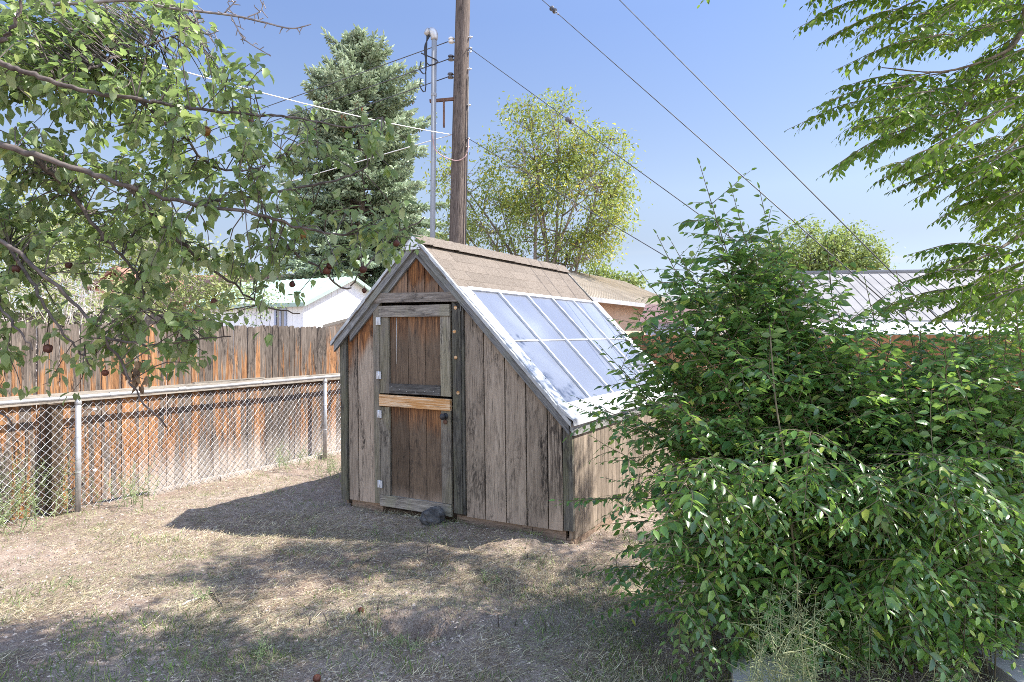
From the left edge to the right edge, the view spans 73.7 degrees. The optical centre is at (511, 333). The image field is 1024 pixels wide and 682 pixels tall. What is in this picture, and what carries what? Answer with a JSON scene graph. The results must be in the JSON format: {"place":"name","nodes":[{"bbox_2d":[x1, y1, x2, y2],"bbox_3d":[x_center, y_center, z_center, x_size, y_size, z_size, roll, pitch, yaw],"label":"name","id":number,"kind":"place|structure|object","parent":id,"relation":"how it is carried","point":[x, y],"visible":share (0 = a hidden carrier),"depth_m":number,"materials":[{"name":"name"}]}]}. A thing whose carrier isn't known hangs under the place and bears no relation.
{"place":"outdoors","nodes":[
{"label":"outdoors","id":0,"kind":"place"},
{"bbox_2d":[87,266,294,361],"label":"terracotta house","id":1,"kind":"structure","parent":0,"point":[122,270],"depth_m":33.99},
{"bbox_2d":[187,276,370,341],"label":"white house","id":2,"kind":"structure","parent":0,"point":[327,300],"depth_m":25.23,"materials":[{"name":"white paint"}]},
{"bbox_2d":[274,308,286,326],"bbox_3d":[-8.307,-0.360,24.487,0.580,1.120,0.046,0,0,28],"label":"window","id":3,"kind":"structure","parent":2,"relation":"in","point":[281,320],"depth_m":24.47,"materials":[{"name":"white glass"}]},
{"bbox_2d":[323,318,347,327],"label":"garden shed","id":4,"kind":"structure","parent":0,"point":[339,323],"depth_m":19.76,"materials":[{"name":"white"}]},
{"bbox_2d":[0,366,993,681],"bbox_3d":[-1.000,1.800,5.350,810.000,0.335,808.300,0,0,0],"label":"ground","id":5,"kind":"structure","parent":0,"point":[432,618],"depth_m":4.49,"materials":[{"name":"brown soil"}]},
{"bbox_2d":[0,471,69,539],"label":"weed","id":6,"kind":"object","parent":5,"relation":"on","point":[14,505],"visible":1,"depth_m":5.83,"materials":[{"name":"green plant"}]},
{"bbox_2d":[0,442,82,526],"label":"weed","id":7,"kind":"object","parent":5,"relation":"on","point":[19,500],"visible":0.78,"depth_m":6.09,"materials":[{"name":"green plant"}]},
{"bbox_2d":[27,446,90,517],"bbox_3d":[-4.232,1.379,6.461,0.509,0.670,0.602,0,0,20],"label":"weed","id":8,"kind":"object","parent":5,"relation":"on","point":[59,489],"visible":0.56,"depth_m":6.37,"materials":[{"name":"green plant"}]},
{"bbox_2d":[58,573,81,586],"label":"weed","id":9,"kind":"object","parent":5,"relation":"on","point":[71,581],"visible":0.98,"depth_m":4.66,"materials":[{"name":"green plant"}]},
{"bbox_2d":[0,176,152,327],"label":"tree","id":10,"kind":"object","parent":5,"relation":"on","point":[64,280],"visible":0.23,"depth_m":12.86,"materials":[{"name":"green plant"}]},
{"bbox_2d":[1,252,161,414],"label":"dead shrub","id":11,"kind":"object","parent":5,"relation":"on","point":[71,310],"visible":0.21,"depth_m":11.40,"materials":[{"name":"beige plant"}]},
{"bbox_2d":[0,312,163,423],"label":"board fence","id":12,"kind":"object","parent":5,"relation":"on","point":[147,320],"visible":0.16,"depth_m":12.69,"materials":[{"name":"brown wood"}]},
{"bbox_2d":[90,460,160,511],"bbox_3d":[-3.765,1.478,6.716,0.587,0.462,0.824,0,0,-17],"label":"weed","id":13,"kind":"object","parent":5,"relation":"on","point":[132,493],"visible":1,"depth_m":6.70,"materials":[{"name":"green plant"}]},
{"bbox_2d":[13,202,295,311],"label":"leafy tree","id":14,"kind":"object","parent":5,"relation":"on","point":[73,248],"visible":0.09,"depth_m":44.31,"materials":[{"name":"green plant"}]},
{"bbox_2d":[63,206,269,326],"bbox_3d":[-8.565,-0.785,16.846,4.930,4.995,3.136,0,0,-25],"label":"tree","id":15,"kind":"object","parent":5,"relation":"on","point":[197,295],"visible":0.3,"depth_m":16.73,"materials":[{"name":"green plant"}]},
{"bbox_2d":[0,322,340,521],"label":"board fence","id":16,"kind":"object","parent":5,"relation":"on","point":[296,352],"visible":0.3,"depth_m":7.51,"materials":[{"name":"brown wood"}]},
{"bbox_2d":[192,377,264,382],"bbox_3d":[-3.379,0.556,8.197,0.042,0.016,1.000,0,0,28],"label":"loose board","id":17,"kind":"object","parent":16,"relation":"on","point":[228,380],"visible":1,"depth_m":8.15,"materials":[{"name":"brown wood"}]},
{"bbox_2d":[0,374,340,526],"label":"chain link fence","id":18,"kind":"object","parent":5,"relation":"on","point":[77,454],"visible":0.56,"depth_m":7.13,"materials":[{"name":"metal"}]},
{"bbox_2d":[190,584,212,601],"bbox_3d":[-1.996,1.646,4.357,0.180,0.112,0.109,0,0,23],"label":"weed","id":19,"kind":"object","parent":5,"relation":"on","point":[196,594],"visible":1,"depth_m":4.34,"materials":[{"name":"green plant"}]},
{"bbox_2d":[0,0,424,427],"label":"apple tree","id":20,"kind":"object","parent":5,"relation":"on","point":[45,63],"visible":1,"depth_m":3.05,"materials":[{"name":"green plant"}]},
{"bbox_2d":[210,591,222,607],"bbox_3d":[-1.873,1.679,4.334,0.020,0.028,0.283,0,0,-38],"label":"stick","id":21,"kind":"object","parent":5,"relation":"on","point":[215,595],"visible":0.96,"depth_m":4.32,"materials":[{"name":"wood"}]},
{"bbox_2d":[146,450,340,496],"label":"concrete kerb","id":22,"kind":"structure","parent":5,"relation":"on","point":[212,479],"depth_m":8.05,"materials":[{"name":"grey concrete"}]},
{"bbox_2d":[227,279,292,325],"bbox_3d":[-3.879,0.346,10.471,0.966,2.715,0.656,0,0,20],"label":"sapling","id":23,"kind":"object","parent":5,"relation":"on","point":[251,301],"visible":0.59,"depth_m":10.48,"materials":[{"name":"green plant"}]},
{"bbox_2d":[250,628,272,660],"bbox_3d":[-1.316,1.642,3.622,0.174,0.161,0.147,0,0,41],"label":"weed","id":24,"kind":"object","parent":5,"relation":"on","point":[260,649],"visible":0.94,"depth_m":3.62,"materials":[{"name":"green plant"}]},
{"bbox_2d":[270,439,324,469],"bbox_3d":[-2.675,1.506,8.645,0.774,0.399,0.668,0,0,-21],"label":"weed","id":25,"kind":"object","parent":5,"relation":"on","point":[285,464],"visible":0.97,"depth_m":8.53,"materials":[{"name":"green plant"}]},
{"bbox_2d":[313,674,320,681],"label":"fallen apple","id":26,"kind":"object","parent":5,"relation":"on","point":[316,677],"visible":1,"depth_m":3.32,"materials":[{"name":"red food"}]},
{"bbox_2d":[311,451,340,477],"bbox_3d":[-2.132,1.556,8.312,0.578,0.331,0.466,0,0,18],"label":"weed","id":27,"kind":"object","parent":5,"relation":"on","point":[333,464],"visible":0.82,"depth_m":8.24,"materials":[{"name":"green plant"}]},
{"bbox_2d":[330,554,355,568],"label":"weed","id":28,"kind":"object","parent":5,"relation":"on","point":[340,562],"visible":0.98,"depth_m":4.97,"materials":[{"name":"green plant"}]},
{"bbox_2d":[259,23,449,287],"bbox_3d":[-7.407,-6.773,34.013,10.116,16.952,10.005,0,0,0],"label":"spruce tree","id":29,"kind":"object","parent":5,"relation":"on","point":[356,50],"visible":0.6,"depth_m":32.69,"materials":[{"name":"green plant"}]},
{"bbox_2d":[369,519,386,534],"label":"weed","id":30,"kind":"object","parent":5,"relation":"on","point":[375,529],"visible":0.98,"depth_m":5.77,"materials":[{"name":"green plant"}]},
{"bbox_2d":[384,632,419,653],"bbox_3d":[-0.566,1.646,3.665,0.191,0.108,0.162,0,0,27],"label":"weed","id":31,"kind":"object","parent":5,"relation":"on","point":[407,640],"visible":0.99,"depth_m":3.67,"materials":[{"name":"green plant"}]},
{"bbox_2d":[419,506,446,525],"bbox_3d":[-0.694,1.617,5.996,0.242,0.194,0.183,0,0,0],"label":"rock","id":32,"kind":"object","parent":5,"relation":"on","point":[434,514],"visible":0.77,"depth_m":5.94,"materials":[{"name":"grey stone"}]},
{"bbox_2d":[429,0,471,244],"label":"utility pole","id":33,"kind":"object","parent":5,"relation":"on","point":[459,173],"visible":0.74,"depth_m":12.19,"materials":[{"name":"wood"}]},
{"bbox_2d":[21,59,447,206],"bbox_3d":[-20.951,-4.420,26.150,48.397,1.095,0.017,0,0,35],"label":"power line","id":34,"kind":"object","parent":33,"relation":"attached to","point":[327,101],"visible":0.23,"depth_m":13.91,"materials":[{"name":"metal"}]},
{"bbox_2d":[36,41,447,186],"bbox_3d":[-20.947,-4.977,26.150,48.403,0.620,0.017,0,0,35],"label":"power line","id":35,"kind":"object","parent":33,"relation":"attached to","point":[325,85],"visible":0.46,"depth_m":13.97,"materials":[{"name":"metal"}]},
{"bbox_2d":[36,77,447,217],"bbox_3d":[-20.954,-3.838,26.150,48.390,1.618,0.017,0,0,35],"label":"power line","id":36,"kind":"object","parent":33,"relation":"attached to","point":[325,119],"visible":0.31,"depth_m":13.67,"materials":[{"name":"metal"}]},
{"bbox_2d":[56,135,450,244],"bbox_3d":[-20.874,-3.181,27.150,49.553,0.853,0.017,0,0,37],"label":"telephone cable","id":37,"kind":"object","parent":33,"relation":"attached to","point":[341,166],"visible":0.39,"depth_m":13.72,"materials":[{"name":"black rubber"}]},
{"bbox_2d":[140,58,452,134],"bbox_3d":[-2.860,-3.094,8.650,0.014,0.986,8.157,0,0,26],"label":"telephone cable","id":38,"kind":"object","parent":33,"relation":"attached to","point":[314,105],"visible":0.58,"depth_m":9.11,"materials":[{"name":"black rubber"}]},
{"bbox_2d":[419,27,438,237],"bbox_3d":[-1.481,-1.893,12.220,0.346,7.188,0.152,0,0,0],"label":"service mast","id":39,"kind":"object","parent":33,"relation":"attached to","point":[432,32],"visible":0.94,"depth_m":12.18,"materials":[{"name":"grey metal"}]},
{"bbox_2d":[466,137,885,388],"bbox_3d":[1.964,-0.935,8.510,0.012,5.180,9.285,0,0,-37],"label":"guy wire","id":40,"kind":"object","parent":33,"relation":"attached to","point":[589,210],"visible":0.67,"depth_m":9.62,"materials":[{"name":"metal"}]},
{"bbox_2d":[468,47,910,367],"bbox_3d":[1.983,-1.740,8.510,0.084,6.789,9.263,0,0,-37],"label":"guy wire","id":41,"kind":"object","parent":33,"relation":"attached to","point":[569,120],"visible":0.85,"depth_m":9.30,"materials":[{"name":"metal"}]},
{"bbox_2d":[542,0,980,385],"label":"guy wire","id":42,"kind":"object","parent":33,"relation":"attached to","point":[553,9],"visible":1,"depth_m":7.88,"materials":[{"name":"metal"}]},
{"bbox_2d":[619,0,1005,382],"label":"guy wire","id":43,"kind":"object","parent":33,"relation":"attached to","point":[776,156],"visible":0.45,"depth_m":7.40,"materials":[{"name":"metal"}]},
{"bbox_2d":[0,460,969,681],"bbox_3d":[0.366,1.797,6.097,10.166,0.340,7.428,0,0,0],"label":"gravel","id":44,"kind":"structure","parent":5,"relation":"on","point":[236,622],"depth_m":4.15,"materials":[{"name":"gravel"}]},
{"bbox_2d":[0,458,980,681],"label":"grass clippings","id":45,"kind":"object","parent":5,"relation":"on","point":[370,625],"depth_m":4.41,"materials":[{"name":"beige plant"}]},
{"bbox_2d":[479,568,502,584],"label":"weed","id":46,"kind":"object","parent":5,"relation":"on","point":[484,574],"visible":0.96,"depth_m":4.67,"materials":[{"name":"green plant"}]},
{"bbox_2d":[0,457,986,681],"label":"dry straw","id":47,"kind":"object","parent":5,"relation":"on","point":[423,656],"visible":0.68,"depth_m":4.42,"materials":[{"name":"beige plant"}]},
{"bbox_2d":[330,234,676,544],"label":"garden shed","id":48,"kind":"structure","parent":5,"relation":"on","point":[466,371],"depth_m":6.22,"materials":[{"name":"brown wood"}]},
{"bbox_2d":[376,304,452,396],"bbox_3d":[-0.907,0.149,6.277,0.844,0.822,0.068,0,0,28],"label":"door","id":49,"kind":"structure","parent":48,"relation":"in","point":[415,341],"depth_m":6.26,"materials":[{"name":"brown wood"}]},
{"bbox_2d":[377,394,453,516],"bbox_3d":[-0.908,1.096,6.250,0.843,1.052,0.118,0,0,28],"label":"door","id":50,"kind":"structure","parent":48,"relation":"in","point":[417,458],"depth_m":6.26,"materials":[{"name":"brown wood"}]},
{"bbox_2d":[420,84,652,275],"bbox_3d":[0.578,-2.757,19.948,7.126,8.965,3.733,0,0,0],"label":"ash tree","id":51,"kind":"object","parent":5,"relation":"on","point":[608,204],"visible":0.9,"depth_m":19.70,"materials":[{"name":"green plant"}]},
{"bbox_2d":[575,564,594,578],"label":"weed","id":52,"kind":"object","parent":5,"relation":"on","point":[584,571],"visible":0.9,"depth_m":4.81,"materials":[{"name":"green plant"}]},
{"bbox_2d":[577,260,649,288],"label":"leafy tree","id":53,"kind":"object","parent":5,"relation":"on","point":[601,271],"visible":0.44,"depth_m":49.61,"materials":[{"name":"green plant"}]},
{"bbox_2d":[568,270,676,334],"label":"peach house","id":54,"kind":"structure","parent":5,"relation":"on","point":[614,299],"depth_m":18.29,"materials":[{"name":"paint"}]},
{"bbox_2d":[610,609,635,629],"bbox_3d":[0.630,1.658,3.943,0.144,0.116,0.166,0,0,-38],"label":"weed","id":55,"kind":"object","parent":5,"relation":"on","point":[620,622],"visible":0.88,"depth_m":3.97,"materials":[{"name":"green plant"}]},
{"bbox_2d":[639,304,694,335],"bbox_3d":[2.869,0.590,12.329,1.000,2.220,0.900,0,0,20],"label":"playhouse","id":56,"kind":"object","parent":5,"relation":"on","point":[654,308],"visible":0.07,"depth_m":12.00,"materials":[{"name":"white paint"}]},
{"bbox_2d":[731,652,804,681],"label":"concrete slab","id":57,"kind":"structure","parent":5,"relation":"on","point":[736,676],"depth_m":3.21,"materials":[{"name":"grey concrete"}]},
{"bbox_2d":[549,158,1023,681],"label":"elm bush","id":58,"kind":"object","parent":5,"relation":"on","point":[896,507],"visible":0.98,"depth_m":3.32,"materials":[{"name":"green plant"}]},
{"bbox_2d":[686,213,897,319],"bbox_3d":[12.205,-1.786,30.134,9.666,7.120,4.724,0,0,0],"label":"leafy tree","id":59,"kind":"object","parent":5,"relation":"on","point":[846,254],"visible":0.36,"depth_m":29.25,"materials":[{"name":"green plant"}]},
{"bbox_2d":[720,564,871,681],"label":"dry weed","id":60,"kind":"object","parent":5,"relation":"on","point":[784,666],"visible":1,"depth_m":2.87,"materials":[{"name":"green plant"}]},
{"bbox_2d":[631,335,1023,462],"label":"cedar fence","id":61,"kind":"object","parent":5,"relation":"on","point":[903,342],"visible":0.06,"depth_m":7.76,"materials":[{"name":"brown wood"}]},
{"bbox_2d":[697,0,1023,365],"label":"elm tree","id":62,"kind":"object","parent":5,"relation":"on","point":[994,173],"visible":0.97,"depth_m":4.08,"materials":[{"name":"green plant"}]},
{"bbox_2d":[788,598,962,681],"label":"dry weed","id":63,"kind":"object","parent":5,"relation":"on","point":[846,658],"visible":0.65,"depth_m":3.09,"materials":[{"name":"green plant"}]},
{"bbox_2d":[874,643,1009,681],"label":"dry weed","id":64,"kind":"object","parent":5,"relation":"on","point":[934,673],"visible":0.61,"depth_m":3.05,"materials":[{"name":"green plant"}]},
{"bbox_2d":[940,252,986,268],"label":"leafy tree","id":65,"kind":"object","parent":5,"relation":"on","point":[961,267],"visible":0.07,"depth_m":44.70,"materials":[{"name":"green plant"}]},
{"bbox_2d":[0,0,1023,334],"label":"sky","id":66,"kind":"structure","parent":0,"point":[746,52],"materials":[{"name":"blue"}]},
{"bbox_2d":[785,268,1023,370],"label":"grey roofed house","id":67,"kind":"structure","parent":0,"point":[878,282],"depth_m":15.55,"materials":[{"name":"white metal"}]},
{"bbox_2d":[961,620,1023,681],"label":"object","id":68,"kind":"structure","parent":0,"point":[1016,673],"depth_m":3.41,"materials":[{"name":"concrete"}]}
]}

